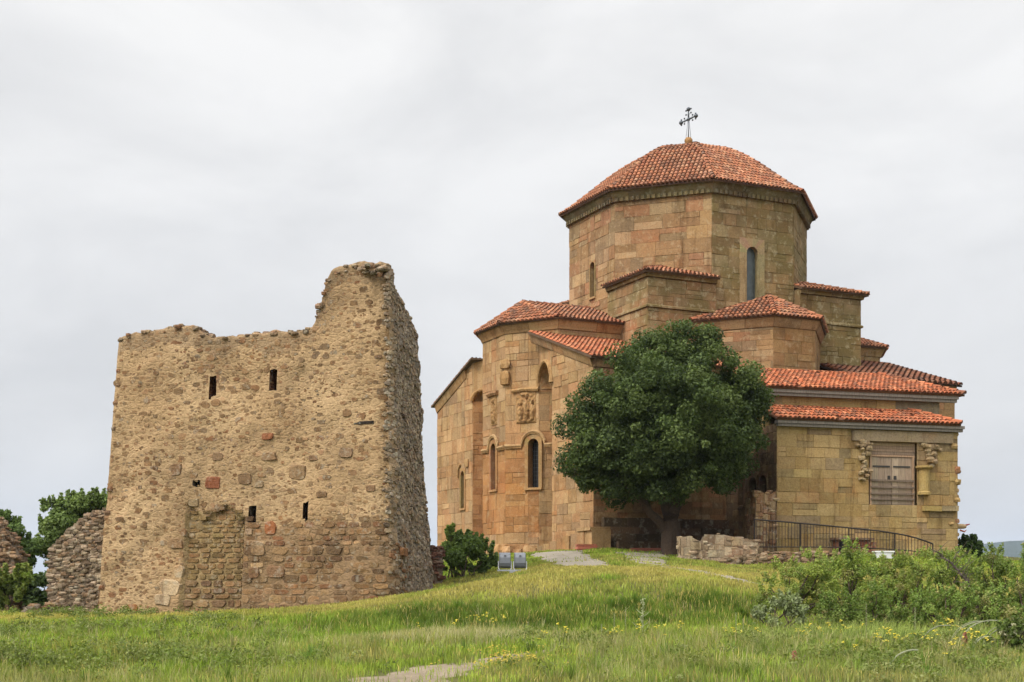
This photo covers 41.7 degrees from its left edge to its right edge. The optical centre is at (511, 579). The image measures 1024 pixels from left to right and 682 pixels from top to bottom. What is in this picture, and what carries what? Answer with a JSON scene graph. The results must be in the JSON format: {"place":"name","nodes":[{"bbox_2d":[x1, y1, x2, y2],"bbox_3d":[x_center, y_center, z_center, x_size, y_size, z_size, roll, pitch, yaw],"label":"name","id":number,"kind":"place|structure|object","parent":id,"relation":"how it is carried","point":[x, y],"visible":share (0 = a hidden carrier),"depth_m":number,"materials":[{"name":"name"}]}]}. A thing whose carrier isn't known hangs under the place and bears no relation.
{"place":"outdoors","nodes":[
{"label":"outdoors","id":0,"kind":"place"},
{"bbox_2d":[306,624,585,649],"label":"pale grass","id":1,"kind":"structure","parent":0,"point":[477,636],"depth_m":26.95,"materials":[{"name":"plant"}]},
{"bbox_2d":[0,547,1023,681],"bbox_3d":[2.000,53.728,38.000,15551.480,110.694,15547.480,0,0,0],"label":"ground","id":2,"kind":"structure","parent":0,"point":[380,673],"depth_m":32.78,"materials":[{"name":"green plant"}]},
{"bbox_2d":[0,517,30,610],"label":"ruined wall","id":3,"kind":"structure","parent":2,"relation":"on","point":[12,553],"depth_m":45.07,"materials":[{"name":"stone"}]},
{"bbox_2d":[0,562,34,612],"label":"bush","id":4,"kind":"object","parent":2,"relation":"on","point":[13,585],"visible":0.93,"depth_m":43.35,"materials":[{"name":"green plant"}]},
{"bbox_2d":[0,509,42,568],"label":"tree","id":5,"kind":"object","parent":2,"relation":"on","point":[30,545],"visible":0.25,"depth_m":48.28,"materials":[{"name":"green plant"}]},
{"bbox_2d":[20,570,48,606],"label":"bush","id":6,"kind":"object","parent":2,"relation":"on","point":[34,593],"visible":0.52,"depth_m":44.76,"materials":[{"name":"green plant"}]},
{"bbox_2d":[21,603,57,612],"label":"rocks","id":7,"kind":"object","parent":2,"relation":"on","point":[37,606],"depth_m":42.76,"materials":[{"name":"beige stone"}]},
{"bbox_2d":[33,487,107,566],"bbox_3d":[-16.521,-1.219,50.084,2.799,4.547,2.407,0,0,-37],"label":"tree","id":8,"kind":"object","parent":2,"relation":"on","point":[56,523],"visible":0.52,"depth_m":49.71,"materials":[{"name":"green plant"}]},
{"bbox_2d":[44,507,105,611],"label":"ruined wall","id":9,"kind":"structure","parent":2,"relation":"on","point":[73,570],"depth_m":43.05,"materials":[{"name":"stone"}]},
{"bbox_2d":[98,261,433,613],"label":"ruined tower","id":10,"kind":"structure","parent":2,"relation":"on","point":[272,468],"depth_m":41.16,"materials":[{"name":"stone"}]},
{"bbox_2d":[205,375,219,398],"bbox_3d":[-9.150,-5.952,42.089,0.517,0.764,1.150,0,0,12],"label":"slit window","id":11,"kind":"structure","parent":10,"relation":"in","point":[213,380],"depth_m":41.80,"materials":[{"name":"stone"}]},
{"bbox_2d":[250,506,256,521],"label":"slit window","id":12,"kind":"structure","parent":10,"relation":"in","point":[253,508],"depth_m":41.41,"materials":[{"name":"stone"}]},
{"bbox_2d":[267,369,279,390],"bbox_3d":[-7.229,-6.073,41.402,0.506,0.786,0.595,0,0,12],"label":"slit window","id":13,"kind":"structure","parent":10,"relation":"in","point":[273,374],"depth_m":41.36,"materials":[{"name":"stone"}]},
{"bbox_2d":[302,502,307,520],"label":"slit window","id":14,"kind":"structure","parent":10,"relation":"in","point":[305,505],"depth_m":41.07,"materials":[{"name":"stone"}]},
{"bbox_2d":[430,545,445,584],"bbox_3d":[-2.590,0.012,45.737,0.734,2.390,0.678,0,0,0],"label":"wall stump","id":15,"kind":"object","parent":2,"relation":"on","point":[437,553],"visible":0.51,"depth_m":45.50,"materials":[{"name":"stone"}]},
{"bbox_2d":[348,650,543,681],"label":"dirt trail","id":16,"kind":"object","parent":2,"relation":"on","point":[411,675],"visible":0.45,"depth_m":21.30,"materials":[{"name":"beige soil"}]},
{"bbox_2d":[443,522,457,577],"bbox_3d":[-2.096,-0.944,47.239,0.588,2.165,0.728,0,0,42],"label":"sapling","id":17,"kind":"object","parent":2,"relation":"on","point":[449,530],"visible":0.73,"depth_m":47.10,"materials":[{"name":"green plant"}]},
{"bbox_2d":[440,529,498,576],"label":"bush","id":18,"kind":"object","parent":2,"relation":"on","point":[471,546],"visible":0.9,"depth_m":46.42,"materials":[{"name":"green plant"}]},
{"bbox_2d":[428,645,577,667],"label":"stonecrop flowers","id":19,"kind":"object","parent":2,"relation":"on","point":[492,660],"visible":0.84,"depth_m":23.03,"materials":[{"name":"yellow plant"}]},
{"bbox_2d":[0,597,1020,681],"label":"dry stalks","id":20,"kind":"object","parent":2,"relation":"on","point":[88,674],"visible":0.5,"depth_m":25.47,"materials":[{"name":"beige plant"}]},
{"bbox_2d":[0,603,1021,681],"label":"leafy weeds","id":21,"kind":"object","parent":2,"relation":"on","point":[16,657],"visible":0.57,"depth_m":23.25,"materials":[{"name":"green plant"}]},
{"bbox_2d":[0,619,1023,681],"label":"tall grass","id":22,"kind":"structure","parent":2,"relation":"on","point":[622,641],"depth_m":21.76,"materials":[{"name":"green plant"}]},
{"bbox_2d":[497,553,526,573],"bbox_3d":[0.017,-0.479,43.320,1.000,0.800,0.440,0,0,-4],"label":"floodlight pair","id":23,"kind":"object","parent":2,"relation":"on","point":[505,561],"visible":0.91,"depth_m":43.27,"materials":[{"name":"grey paint"}]},
{"bbox_2d":[556,623,567,642],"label":"yellow wildflower","id":24,"kind":"object","parent":2,"relation":"on","point":[564,632],"visible":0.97,"depth_m":25.83,"materials":[{"name":"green plant"}]},
{"bbox_2d":[379,588,757,631],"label":"grass tufts","id":25,"kind":"object","parent":2,"relation":"on","point":[476,606],"visible":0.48,"depth_m":32.54,"materials":[{"name":"green plant"}]},
{"bbox_2d":[632,598,649,630],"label":"tall weed","id":26,"kind":"object","parent":2,"relation":"on","point":[643,615],"visible":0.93,"depth_m":27.59,"materials":[{"name":"green plant"}]},
{"bbox_2d":[629,548,660,550],"bbox_3d":[5.664,-1.173,52.397,2.270,0.120,0.449,0,0,-8],"label":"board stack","id":27,"kind":"object","parent":2,"relation":"on","point":[644,549],"visible":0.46,"depth_m":52.14,"materials":[{"name":"brown wood"}]},
{"bbox_2d":[548,319,778,554],"bbox_3d":[5.741,-5.281,51.651,8.142,9.288,8.984,0,0,37],"label":"tree","id":28,"kind":"object","parent":2,"relation":"on","point":[672,424],"visible":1,"depth_m":49.56,"materials":[{"name":"green plant"}]},
{"bbox_2d":[616,551,763,584],"bbox_3d":[5.409,-0.460,44.505,2.550,1.338,15.230,0,0,-4],"label":"trail","id":29,"kind":"object","parent":2,"relation":"on","point":[647,555],"visible":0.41,"depth_m":48.02,"materials":[{"name":"grey gravel"}]},
{"bbox_2d":[431,107,962,552],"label":"church","id":30,"kind":"structure","parent":2,"relation":"on","point":[698,233],"depth_m":60.96,"materials":[{"name":"stone"}]},
{"bbox_2d":[459,468,465,510],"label":"window","id":31,"kind":"structure","parent":30,"relation":"in","point":[463,470],"depth_m":66.91,"materials":[{"name":"stone"}]},
{"bbox_2d":[488,440,497,491],"bbox_3d":[-0.683,-5.250,61.985,0.515,2.400,0.860,0,0,-25],"label":"window","id":32,"kind":"structure","parent":30,"relation":"in","point":[493,453],"depth_m":62.14,"materials":[{"name":"stone"}]},
{"bbox_2d":[524,434,542,489],"bbox_3d":[1.039,-5.250,60.100,0.827,2.460,0.877,0,0,-25],"label":"window","id":33,"kind":"structure","parent":30,"relation":"in","point":[533,443],"depth_m":60.18,"materials":[{"name":"stone"}]},
{"bbox_2d":[588,259,595,299],"bbox_3d":[3.965,-14.270,64.001,0.425,1.840,0.600,0,0,-25],"label":"window","id":34,"kind":"structure","parent":30,"relation":"in","point":[592,264],"depth_m":64.16,"materials":[{"name":"stone"}]},
{"bbox_2d":[739,237,764,302],"bbox_3d":[10.930,-14.090,61.482,1.340,2.980,0.320,0,0,-25],"label":"window","id":35,"kind":"structure","parent":30,"relation":"in","point":[752,251],"depth_m":61.56,"materials":[{"name":"stone"}]},
{"bbox_2d":[676,533,760,560],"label":"parapet wall","id":36,"kind":"structure","parent":2,"relation":"on","point":[707,547],"depth_m":49.23,"materials":[{"name":"stone"}]},
{"bbox_2d":[745,490,779,554],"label":"stone pier","id":37,"kind":"structure","parent":2,"relation":"on","point":[761,505],"depth_m":51.65,"materials":[{"name":"beige stone"}]},
{"bbox_2d":[716,551,840,564],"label":"retaining wall","id":38,"kind":"structure","parent":2,"relation":"on","point":[782,556],"depth_m":48.52,"materials":[{"name":"stone"}]},
{"bbox_2d":[750,588,809,628],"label":"sage bush","id":39,"kind":"object","parent":2,"relation":"on","point":[782,601],"visible":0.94,"depth_m":31.44,"materials":[{"name":"green plant"}]},
{"bbox_2d":[791,650,797,660],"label":"dock plant","id":40,"kind":"object","parent":2,"relation":"on","point":[793,654],"visible":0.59,"depth_m":22.17,"materials":[{"name":"brown plant"}]},
{"bbox_2d":[753,546,840,618],"bbox_3d":[7.075,0.352,33.532,2.261,2.407,1.300,0,0,0],"label":"thicket bush","id":41,"kind":"object","parent":2,"relation":"on","point":[816,571],"visible":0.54,"depth_m":33.44,"materials":[{"name":"green plant"}]},
{"bbox_2d":[754,519,933,555],"bbox_3d":[12.895,-1.490,51.690,7.898,1.618,0.294,0,0,-18],"label":"iron railing","id":42,"kind":"object","parent":2,"relation":"on","point":[829,526],"visible":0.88,"depth_m":51.32,"materials":[{"name":"black metal"}]},
{"bbox_2d":[724,366,969,557],"bbox_3d":[14.057,-4.704,56.233,9.527,8.808,5.468,0,0,-16],"label":"annex","id":43,"kind":"object","parent":2,"relation":"on","point":[847,449],"visible":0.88,"depth_m":54.21,"materials":[{"name":"stone"}]},
{"bbox_2d":[736,477,744,507],"bbox_3d":[9.643,-3.830,55.887,0.390,1.660,0.620,0,0,-16],"label":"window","id":44,"kind":"structure","parent":43,"relation":"in","point":[741,491],"depth_m":56.11,"materials":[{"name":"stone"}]},
{"bbox_2d":[748,475,757,490],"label":"window","id":45,"kind":"structure","parent":43,"relation":"in","point":[753,479],"depth_m":55.12,"materials":[{"name":"stone"}]},
{"bbox_2d":[758,473,767,492],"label":"window","id":46,"kind":"structure","parent":43,"relation":"in","point":[762,478],"depth_m":54.25,"materials":[{"name":"stone"}]},
{"bbox_2d":[869,442,914,504],"bbox_3d":[15.349,-4.335,54.362,2.194,2.632,0.280,0,0,-16],"label":"timber window","id":47,"kind":"structure","parent":43,"relation":"in","point":[892,479],"depth_m":54.32,"materials":[{"name":"brown wood"}]},
{"bbox_2d":[821,535,890,609],"bbox_3d":[8.847,0.214,34.532,2.204,2.702,1.226,0,0,-8],"label":"thicket bush","id":48,"kind":"object","parent":2,"relation":"on","point":[856,571],"visible":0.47,"depth_m":34.47,"materials":[{"name":"green plant"}]},
{"bbox_2d":[815,579,912,627],"bbox_3d":[8.322,0.756,31.715,2.300,1.563,1.073,0,0,11],"label":"thicket bush","id":49,"kind":"object","parent":2,"relation":"on","point":[846,611],"visible":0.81,"depth_m":31.61,"materials":[{"name":"green plant"}]},
{"bbox_2d":[729,615,999,643],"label":"tall grass","id":50,"kind":"structure","parent":2,"relation":"on","point":[876,626],"depth_m":27.83,"materials":[{"name":"green plant"}]},
{"bbox_2d":[872,551,894,557],"bbox_3d":[13.809,0.061,50.000,0.720,2.270,0.460,0,0,0],"label":"white box","id":51,"kind":"object","parent":2,"relation":"on","point":[887,553],"visible":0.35,"depth_m":49.80,"materials":[{"name":"grey paint"}]},
{"bbox_2d":[879,626,892,648],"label":"yellow wildflower","id":52,"kind":"object","parent":2,"relation":"on","point":[886,635],"visible":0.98,"depth_m":25.15,"materials":[{"name":"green plant"}]},
{"bbox_2d":[870,546,937,614],"bbox_3d":[9.864,0.325,34.007,1.946,2.384,1.486,0,0,0],"label":"thicket bush","id":53,"kind":"object","parent":2,"relation":"on","point":[891,575],"visible":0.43,"depth_m":33.92,"materials":[{"name":"green plant"}]},
{"bbox_2d":[926,630,940,650],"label":"yellow wildflower","id":54,"kind":"object","parent":2,"relation":"on","point":[928,638],"visible":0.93,"depth_m":24.80,"materials":[{"name":"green plant"}]},
{"bbox_2d":[943,641,955,664],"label":"yellow wildflower","id":55,"kind":"object","parent":2,"relation":"on","point":[948,649],"visible":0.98,"depth_m":21.96,"materials":[{"name":"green plant"}]},
{"bbox_2d":[922,545,979,608],"bbox_3d":[11.406,0.315,35.055,1.842,2.461,1.436,0,0,0],"label":"thicket bush","id":56,"kind":"object","parent":2,"relation":"on","point":[943,574],"visible":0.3,"depth_m":34.87,"materials":[{"name":"green plant"}]},
{"bbox_2d":[906,581,1017,631],"bbox_3d":[10.463,0.833,31.310,2.566,1.623,1.217,0,0,0],"label":"thicket bush","id":57,"kind":"object","parent":2,"relation":"on","point":[994,606],"visible":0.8,"depth_m":31.22,"materials":[{"name":"green plant"}]},
{"bbox_2d":[962,632,967,642],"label":"dock plant","id":58,"kind":"object","parent":2,"relation":"on","point":[965,635],"visible":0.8,"depth_m":24.98,"materials":[{"name":"brown plant"}]},
{"bbox_2d":[952,621,988,636],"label":"feather grass","id":59,"kind":"object","parent":2,"relation":"on","point":[967,624],"depth_m":25.81,"materials":[{"name":"plant"}]},
{"bbox_2d":[958,533,983,557],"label":"bush","id":60,"kind":"object","parent":2,"relation":"on","point":[974,542],"visible":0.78,"depth_m":55.87,"materials":[{"name":"green plant"}]},
{"bbox_2d":[970,628,979,651],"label":"yellow wildflower","id":61,"kind":"object","parent":2,"relation":"on","point":[972,638],"visible":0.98,"depth_m":24.17,"materials":[{"name":"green plant"}]},
{"bbox_2d":[958,620,996,642],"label":"feather grass","id":62,"kind":"object","parent":2,"relation":"on","point":[976,624],"depth_m":25.39,"materials":[{"name":"plant"}]},
{"bbox_2d":[968,632,992,649],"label":"yellow wildflower","id":63,"kind":"object","parent":2,"relation":"on","point":[981,635],"visible":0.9,"depth_m":24.32,"materials":[{"name":"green plant"}]},
{"bbox_2d":[962,542,1017,617],"bbox_3d":[11.986,0.311,33.528,1.638,2.526,1.230,0,0,0],"label":"thicket bush","id":64,"kind":"object","parent":2,"relation":"on","point":[998,564],"visible":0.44,"depth_m":33.28,"materials":[{"name":"green plant"}]},
{"bbox_2d":[923,540,978,607],"bbox_3d":[10.925,-0.134,33.228,1.508,1.673,0.401,0,0,0],"label":"bare branch","id":65,"kind":"object","parent":64,"relation":"attached to","point":[965,577],"visible":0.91,"depth_m":33.19,"materials":[{"name":"brown plant"}]},
{"bbox_2d":[984,612,1023,649],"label":"flowering bush","id":66,"kind":"object","parent":2,"relation":"on","point":[1014,628],"visible":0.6,"depth_m":25.42,"materials":[{"name":"green plant"}]},
{"bbox_2d":[1000,543,1023,622],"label":"thicket bush","id":67,"kind":"object","parent":2,"relation":"on","point":[1018,586],"visible":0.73,"depth_m":32.50,"materials":[{"name":"green plant"}]},
{"bbox_2d":[0,0,1023,590],"label":"sky","id":68,"kind":"structure","parent":0,"point":[209,165],"materials":[{"name":"white"}]},
{"bbox_2d":[532,550,606,565],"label":"path","id":69,"kind":"structure","parent":0,"point":[562,555],"depth_m":47.88,"materials":[{"name":"grey gravel"}]},
{"bbox_2d":[575,544,597,549],"bbox_3d":[2.933,-1.278,53.000,0.835,0.247,0.451,0,0,-8],"label":"board stack","id":70,"kind":"object","parent":69,"relation":"on","point":[584,546],"visible":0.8,"depth_m":52.78,"materials":[{"name":"brown wood"}]},
{"bbox_2d":[888,649,917,669],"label":"feather grass","id":71,"kind":"object","parent":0,"point":[900,653],"depth_m":21.21,"materials":[{"name":"beige plant"}]},
{"bbox_2d":[923,625,950,638],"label":"feather grass","id":72,"kind":"object","parent":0,"point":[934,628],"depth_m":26.20,"materials":[{"name":"plant"}]},
{"bbox_2d":[973,636,991,644],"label":"feather grass","id":73,"kind":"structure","parent":0,"point":[981,637],"depth_m":25.23,"materials":[{"name":"beige plant"}]},
{"bbox_2d":[958,541,1023,557],"bbox_3d":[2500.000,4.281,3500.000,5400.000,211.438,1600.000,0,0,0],"label":"hills","id":74,"kind":"structure","parent":0,"point":[1013,548],"depth_m":3292.35,"materials":[{"name":"grey"}]}
]}

